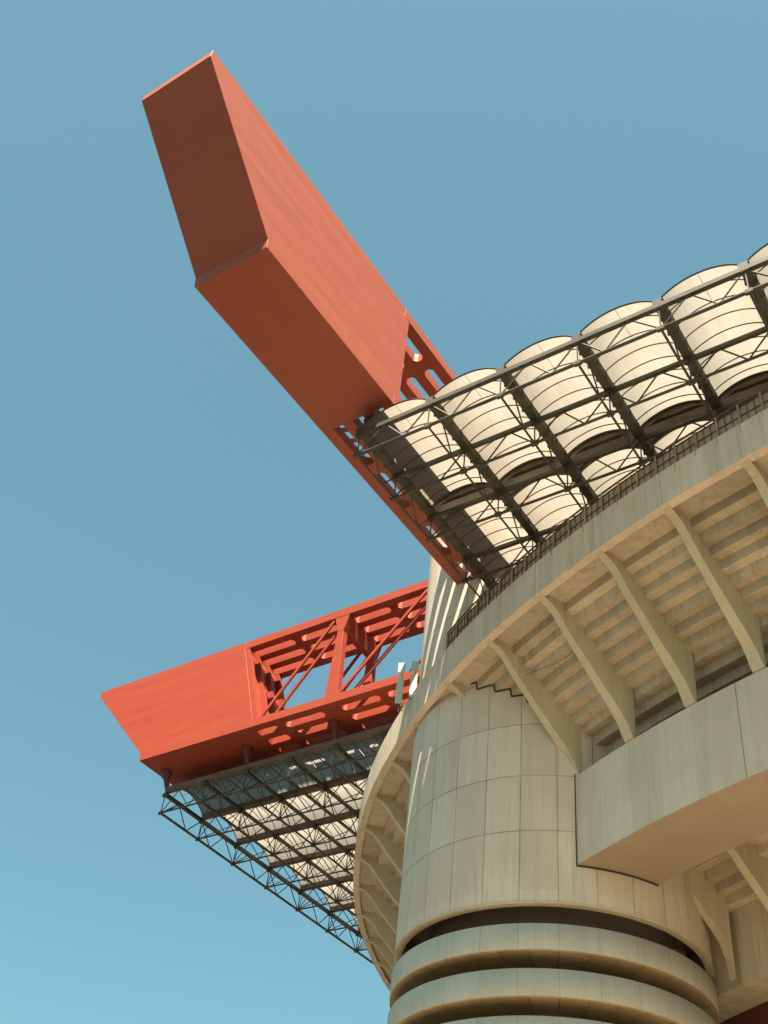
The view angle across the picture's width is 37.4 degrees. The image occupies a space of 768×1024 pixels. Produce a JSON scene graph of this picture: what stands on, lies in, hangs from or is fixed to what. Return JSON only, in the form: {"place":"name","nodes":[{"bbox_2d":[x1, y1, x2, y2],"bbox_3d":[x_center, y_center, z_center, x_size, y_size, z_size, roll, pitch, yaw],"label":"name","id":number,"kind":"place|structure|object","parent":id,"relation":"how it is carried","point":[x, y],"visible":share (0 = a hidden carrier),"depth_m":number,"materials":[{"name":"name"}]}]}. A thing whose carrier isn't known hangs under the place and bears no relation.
{"place":"outdoors","nodes":[
{"label":"outdoors","id":0,"kind":"place"},
{"bbox_2d":[0,0,767,1023],"label":"sky","id":1,"kind":"structure","parent":0,"point":[518,174],"materials":[{"name":"blue"}]},
{"bbox_3d":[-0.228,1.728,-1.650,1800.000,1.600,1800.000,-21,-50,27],"label":"ground","id":2,"kind":"structure","parent":0,"visible":0},
{"bbox_2d":[387,530,719,1023],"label":"concrete tower","id":3,"kind":"structure","parent":2,"relation":"on","point":[511,911],"depth_m":60.70,"materials":[{"name":"beige concrete"}]},
{"bbox_2d":[101,580,427,787],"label":"roof girder","id":4,"kind":"object","parent":3,"relation":"attached to","point":[223,710],"visible":0.79,"depth_m":96.29,"materials":[{"name":"red metal"}]},
{"bbox_2d":[158,722,393,964],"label":"translucent roof","id":5,"kind":"structure","parent":3,"relation":"attached to","point":[296,812],"depth_m":98.72,"materials":[{"name":"metal"}]},
{"bbox_2d":[142,51,476,584],"bbox_3d":[0.865,-5.950,71.921,5.000,10.777,46.460,-21,-50,27],"label":"roof girder","id":6,"kind":"object","parent":3,"relation":"attached to","point":[293,288],"visible":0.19,"depth_m":62.80,"materials":[{"name":"red metal"}]},
{"bbox_2d":[395,663,405,711],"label":"mobile antenna","id":7,"kind":"object","parent":3,"relation":"attached to","point":[399,686],"visible":1,"depth_m":75.46,"materials":[{"name":"plastic"}]},
{"bbox_2d":[353,243,767,598],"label":"translucent roof","id":8,"kind":"structure","parent":3,"relation":"attached to","point":[496,473],"depth_m":63.35,"materials":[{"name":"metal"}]},
{"bbox_2d":[353,408,767,1023],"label":"stadium stand","id":9,"kind":"object","parent":2,"relation":"on","point":[639,610],"visible":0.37,"depth_m":61.81,"materials":[{"name":"concrete"}]},
{"bbox_2d":[409,661,418,699],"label":"mobile antenna","id":10,"kind":"object","parent":9,"relation":"attached to","point":[414,677],"visible":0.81,"depth_m":75.94,"materials":[{"name":"plastic"}]},
{"bbox_2d":[446,386,767,648],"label":"safety fence","id":11,"kind":"object","parent":9,"relation":"on","point":[745,411],"visible":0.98,"depth_m":61.48,"materials":[{"name":"black metal"}]},
{"bbox_2d":[577,667,767,884],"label":"access ramp","id":12,"kind":"structure","parent":9,"relation":"attached to","point":[680,792],"depth_m":56.67,"materials":[{"name":"concrete"}]},
{"bbox_2d":[721,1002,767,1023],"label":"steel beam","id":13,"kind":"structure","parent":9,"relation":"attached to","point":[757,1014],"depth_m":62.49,"materials":[{"name":"red metal"}]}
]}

